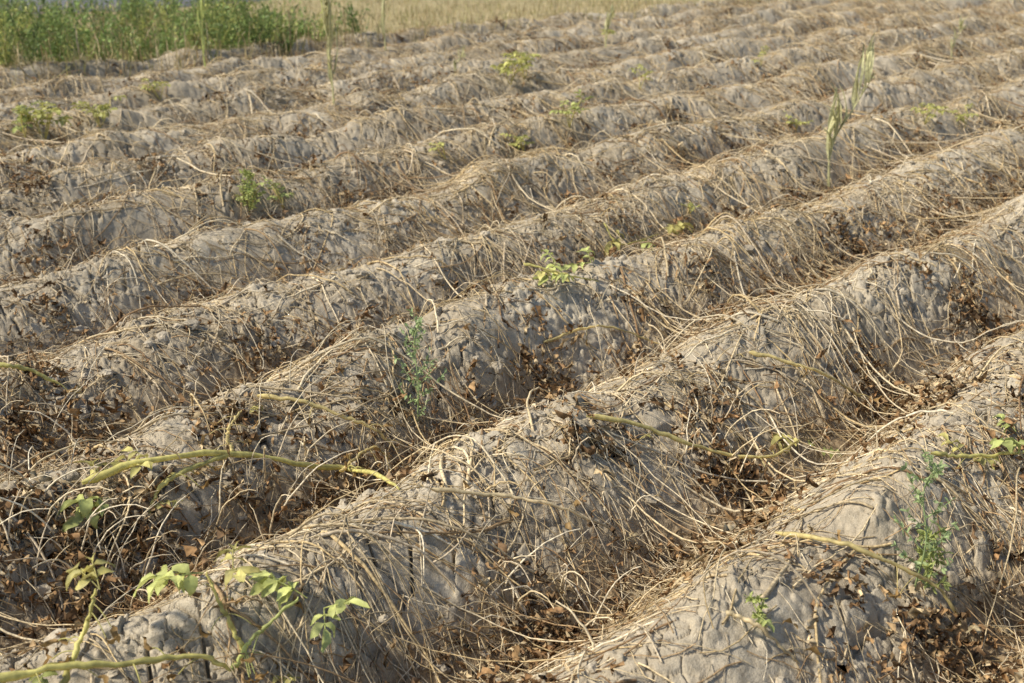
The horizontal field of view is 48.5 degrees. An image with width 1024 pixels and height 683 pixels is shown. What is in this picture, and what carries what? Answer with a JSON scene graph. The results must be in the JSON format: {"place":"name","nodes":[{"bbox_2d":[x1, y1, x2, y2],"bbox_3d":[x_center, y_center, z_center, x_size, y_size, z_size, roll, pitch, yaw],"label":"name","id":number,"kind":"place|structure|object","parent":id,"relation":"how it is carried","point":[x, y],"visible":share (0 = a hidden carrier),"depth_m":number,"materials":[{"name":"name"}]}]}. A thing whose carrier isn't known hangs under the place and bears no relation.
{"place":"outdoors","nodes":[
{"label":"outdoors","id":0,"kind":"place"},
{"bbox_2d":[0,0,264,16],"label":"asphalt road","id":1,"kind":"structure","parent":0,"point":[63,3],"depth_m":16.85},
{"bbox_2d":[0,0,774,88],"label":"dry verge grass","id":2,"kind":"structure","parent":0,"point":[497,6],"depth_m":12.76,"materials":[{"name":"beige plant"}]},
{"bbox_2d":[0,0,1023,682],"bbox_3d":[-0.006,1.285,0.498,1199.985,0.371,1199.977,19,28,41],"label":"ploughed field ground","id":3,"kind":"structure","parent":0,"point":[184,614],"depth_m":3.83,"materials":[{"name":"soil"}]},
{"bbox_2d":[11,99,42,137],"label":"yellowing potato plant","id":4,"kind":"object","parent":3,"relation":"on","point":[21,118],"visible":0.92,"depth_m":6.86,"materials":[{"name":"green plant"}]},
{"bbox_2d":[0,362,83,396],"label":"stem","id":5,"kind":"object","parent":3,"relation":"on","point":[17,366],"visible":0.94,"depth_m":3.32,"materials":[{"name":"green plant"}]},
{"bbox_2d":[12,102,72,143],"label":"yellowing potato plant","id":6,"kind":"object","parent":3,"relation":"on","point":[62,120],"visible":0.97,"depth_m":6.87,"materials":[{"name":"green plant"}]},
{"bbox_2d":[70,95,126,127],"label":"yellowing potato plant","id":7,"kind":"object","parent":3,"relation":"on","point":[99,108],"visible":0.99,"depth_m":7.17,"materials":[{"name":"green plant"}]},
{"bbox_2d":[139,78,170,99],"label":"yellowing potato plant","id":8,"kind":"object","parent":3,"relation":"on","point":[154,84],"visible":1,"depth_m":8.22,"materials":[{"name":"green plant"}]},
{"bbox_2d":[0,541,370,682],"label":"yellowing potato plant","id":9,"kind":"object","parent":3,"relation":"on","point":[265,585],"visible":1,"depth_m":2.10,"materials":[{"name":"green plant"}]},
{"bbox_2d":[0,0,387,68],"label":"weed border","id":10,"kind":"object","parent":3,"relation":"on","point":[227,23],"visible":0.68,"depth_m":10.75,"materials":[{"name":"green plant"}]},
{"bbox_2d":[196,0,205,66],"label":"tall grass stalk","id":11,"kind":"object","parent":3,"relation":"on","point":[202,5],"depth_m":9.26,"materials":[{"name":"green plant"}]},
{"bbox_2d":[57,410,399,531],"bbox_3d":[-0.681,0.347,2.843,0.774,0.249,0.521,-3,21,-8],"label":"yellowing potato plant","id":12,"kind":"object","parent":3,"relation":"on","point":[86,506],"visible":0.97,"depth_m":2.77,"materials":[{"name":"yellow plant"}]},
{"bbox_2d":[236,169,261,212],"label":"goosefoot weed","id":13,"kind":"object","parent":3,"relation":"on","point":[247,174],"visible":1,"depth_m":5.39,"materials":[{"name":"green plant"}]},
{"bbox_2d":[235,181,268,207],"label":"yellowing potato plant","id":14,"kind":"object","parent":3,"relation":"on","point":[256,193],"visible":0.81,"depth_m":5.44,"materials":[{"name":"green plant"}]},
{"bbox_2d":[256,175,294,207],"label":"yellowing potato plant","id":15,"kind":"object","parent":3,"relation":"on","point":[274,185],"visible":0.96,"depth_m":5.53,"materials":[{"name":"green plant"}]},
{"bbox_2d":[320,0,331,57],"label":"tall grass stalk","id":16,"kind":"object","parent":3,"relation":"on","point":[328,14],"depth_m":10.08,"materials":[{"name":"green plant"}]},
{"bbox_2d":[322,0,337,105],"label":"tall grass stalk","id":17,"kind":"object","parent":3,"relation":"on","point":[327,23],"depth_m":7.55,"materials":[{"name":"green plant"}]},
{"bbox_2d":[250,394,411,449],"bbox_3d":[-0.496,0.234,3.151,0.454,0.192,0.092,-4,22,-11],"label":"yellowing potato plant","id":18,"kind":"object","parent":3,"relation":"on","point":[304,401],"visible":0.95,"depth_m":3.12,"materials":[{"name":"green plant"}]},
{"bbox_2d":[381,0,385,50],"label":"tall grass stalk","id":19,"kind":"object","parent":3,"relation":"on","point":[382,19],"depth_m":10.59,"materials":[{"name":"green plant"}]},
{"bbox_2d":[392,308,446,421],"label":"goosefoot weed","id":20,"kind":"object","parent":3,"relation":"on","point":[412,331],"visible":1,"depth_m":3.25,"materials":[{"name":"green plant"}]},
{"bbox_2d":[428,142,445,159],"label":"yellowing potato plant","id":21,"kind":"object","parent":3,"relation":"on","point":[441,144],"visible":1,"depth_m":6.32,"materials":[{"name":"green plant"}]},
{"bbox_2d":[453,47,465,73],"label":"tall grass stalk","id":22,"kind":"object","parent":3,"relation":"on","point":[462,54],"depth_m":9.25,"materials":[{"name":"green plant"}]},
{"bbox_2d":[0,0,1023,682],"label":"dry leaves","id":23,"kind":"object","parent":3,"relation":"on","point":[190,386],"visible":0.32,"depth_m":3.57,"materials":[{"name":"brown plant"}]},
{"bbox_2d":[0,0,1023,682],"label":"vines","id":24,"kind":"object","parent":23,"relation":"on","point":[654,604],"depth_m":3.56,"materials":[{"name":"beige plant"}]},
{"bbox_2d":[489,52,540,84],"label":"yellowing potato plant","id":25,"kind":"object","parent":3,"relation":"on","point":[521,61],"visible":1,"depth_m":8.66,"materials":[{"name":"green plant"}]},
{"bbox_2d":[500,133,534,151],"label":"yellowing potato plant","id":26,"kind":"object","parent":3,"relation":"on","point":[518,141],"visible":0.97,"depth_m":6.65,"materials":[{"name":"green plant"}]},
{"bbox_2d":[507,51,534,78],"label":"yellowing potato plant","id":27,"kind":"object","parent":3,"relation":"on","point":[523,54],"visible":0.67,"depth_m":8.85,"materials":[{"name":"green plant"}]},
{"bbox_2d":[431,480,640,544],"bbox_3d":[0.066,0.413,2.667,0.515,0.209,0.131,-4,21,-9],"label":"yellowing potato plant","id":28,"kind":"object","parent":3,"relation":"on","point":[503,495],"visible":0.98,"depth_m":2.64,"materials":[{"name":"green plant"}]},
{"bbox_2d":[523,246,599,284],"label":"yellowing potato plant","id":29,"kind":"object","parent":3,"relation":"on","point":[543,277],"visible":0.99,"depth_m":4.00,"materials":[{"name":"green plant"}]},
{"bbox_2d":[549,89,593,127],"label":"yellowing potato plant","id":30,"kind":"object","parent":3,"relation":"on","point":[576,107],"visible":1,"depth_m":6.98,"materials":[{"name":"green plant"}]},
{"bbox_2d":[543,325,659,345],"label":"yellowing potato plant","id":31,"kind":"object","parent":3,"relation":"on","point":[567,333],"visible":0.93,"depth_m":3.88,"materials":[{"name":"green plant"}]},
{"bbox_2d":[599,29,616,38],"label":"yellowing potato plant","id":32,"kind":"object","parent":3,"relation":"on","point":[611,31],"visible":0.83,"depth_m":11.60,"materials":[{"name":"green plant"}]},
{"bbox_2d":[604,4,615,47],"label":"tall grass stalk","id":33,"kind":"object","parent":3,"relation":"on","point":[607,22],"depth_m":10.61,"materials":[{"name":"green plant"}]},
{"bbox_2d":[628,64,652,88],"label":"yellowing potato plant","id":34,"kind":"object","parent":3,"relation":"on","point":[640,65],"visible":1,"depth_m":8.66,"materials":[{"name":"green plant"}]},
{"bbox_2d":[603,220,693,254],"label":"yellowing potato plant","id":35,"kind":"object","parent":3,"relation":"on","point":[679,225],"visible":0.85,"depth_m":5.05,"materials":[{"name":"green plant"}]},
{"bbox_2d":[681,202,701,213],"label":"yellowing potato plant","id":36,"kind":"object","parent":3,"relation":"on","point":[690,205],"visible":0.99,"depth_m":5.46,"materials":[{"name":"green plant"}]},
{"bbox_2d":[586,414,841,472],"bbox_3d":[0.594,0.274,3.099,0.822,0.282,0.206,-13,25,-29],"label":"yellowing potato plant","id":37,"kind":"object","parent":3,"relation":"on","point":[677,438],"visible":0.94,"depth_m":3.05,"materials":[{"name":"yellow plant"}]},
{"bbox_2d":[744,591,768,627],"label":"goosefoot weed","id":38,"kind":"object","parent":3,"relation":"on","point":[756,600],"visible":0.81,"depth_m":2.18,"materials":[{"name":"green plant"}]},
{"bbox_2d":[750,45,769,65],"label":"yellowing potato plant","id":39,"kind":"object","parent":3,"relation":"on","point":[766,48],"visible":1,"depth_m":9.68,"materials":[{"name":"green plant"}]},
{"bbox_2d":[725,610,822,663],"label":"yellowing potato plant","id":40,"kind":"object","parent":3,"relation":"on","point":[734,615],"visible":1,"depth_m":2.14,"materials":[{"name":"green plant"}]},
{"bbox_2d":[784,111,813,130],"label":"yellowing potato plant","id":41,"kind":"object","parent":3,"relation":"on","point":[795,122],"visible":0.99,"depth_m":7.38,"materials":[{"name":"green plant"}]},
{"bbox_2d":[737,350,881,403],"bbox_3d":[0.917,0.122,3.485,0.474,0.222,0.164,-5,22,-12],"label":"yellowing potato plant","id":42,"kind":"object","parent":3,"relation":"on","point":[755,353],"visible":0.94,"depth_m":3.44,"materials":[{"name":"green plant"}]},
{"bbox_2d":[821,30,876,186],"bbox_3d":[1.788,-1.239,6.091,0.256,0.848,0.116,3,21,8],"label":"tall grass stalk","id":43,"kind":"object","parent":3,"relation":"on","point":[834,116],"depth_m":6.08,"materials":[{"name":"green plant"}]},
{"bbox_2d":[775,529,981,634],"bbox_3d":[0.773,0.515,2.430,0.456,0.217,0.153,9,23,22],"label":"yellowing potato plant","id":44,"kind":"object","parent":3,"relation":"on","point":[872,554],"visible":0.92,"depth_m":2.41,"materials":[{"name":"yellowed plant stem"},{"name":"dry withered leaf"}]},
{"bbox_2d":[890,449,958,588],"bbox_3d":[0.875,0.379,2.407,0.144,0.331,0.152,7,22,17],"label":"goosefoot weed","id":45,"kind":"object","parent":3,"relation":"on","point":[918,493],"visible":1,"depth_m":2.39,"materials":[{"name":"green plant"}]},
{"bbox_2d":[910,102,949,124],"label":"yellowing potato plant","id":46,"kind":"object","parent":3,"relation":"on","point":[942,111],"visible":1,"depth_m":7.22,"materials":[{"name":"green plant"}]},
{"bbox_2d":[911,523,952,593],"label":"goosefoot weed","id":47,"kind":"object","parent":3,"relation":"on","point":[928,557],"visible":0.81,"depth_m":2.44,"materials":[{"name":"green plant"}]},
{"bbox_2d":[950,16,966,59],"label":"tall grass stalk","id":48,"kind":"object","parent":3,"relation":"on","point":[961,25],"depth_m":10.44,"materials":[{"name":"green plant"}]},
{"bbox_2d":[948,103,978,127],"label":"yellowing potato plant","id":49,"kind":"object","parent":3,"relation":"on","point":[962,115],"visible":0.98,"depth_m":7.41,"materials":[{"name":"green plant"}]},
{"bbox_2d":[930,414,1023,471],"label":"yellowing potato plant","id":50,"kind":"object","parent":3,"relation":"on","point":[1011,443],"visible":0.94,"depth_m":2.85,"materials":[{"name":"green plant"}]}
]}

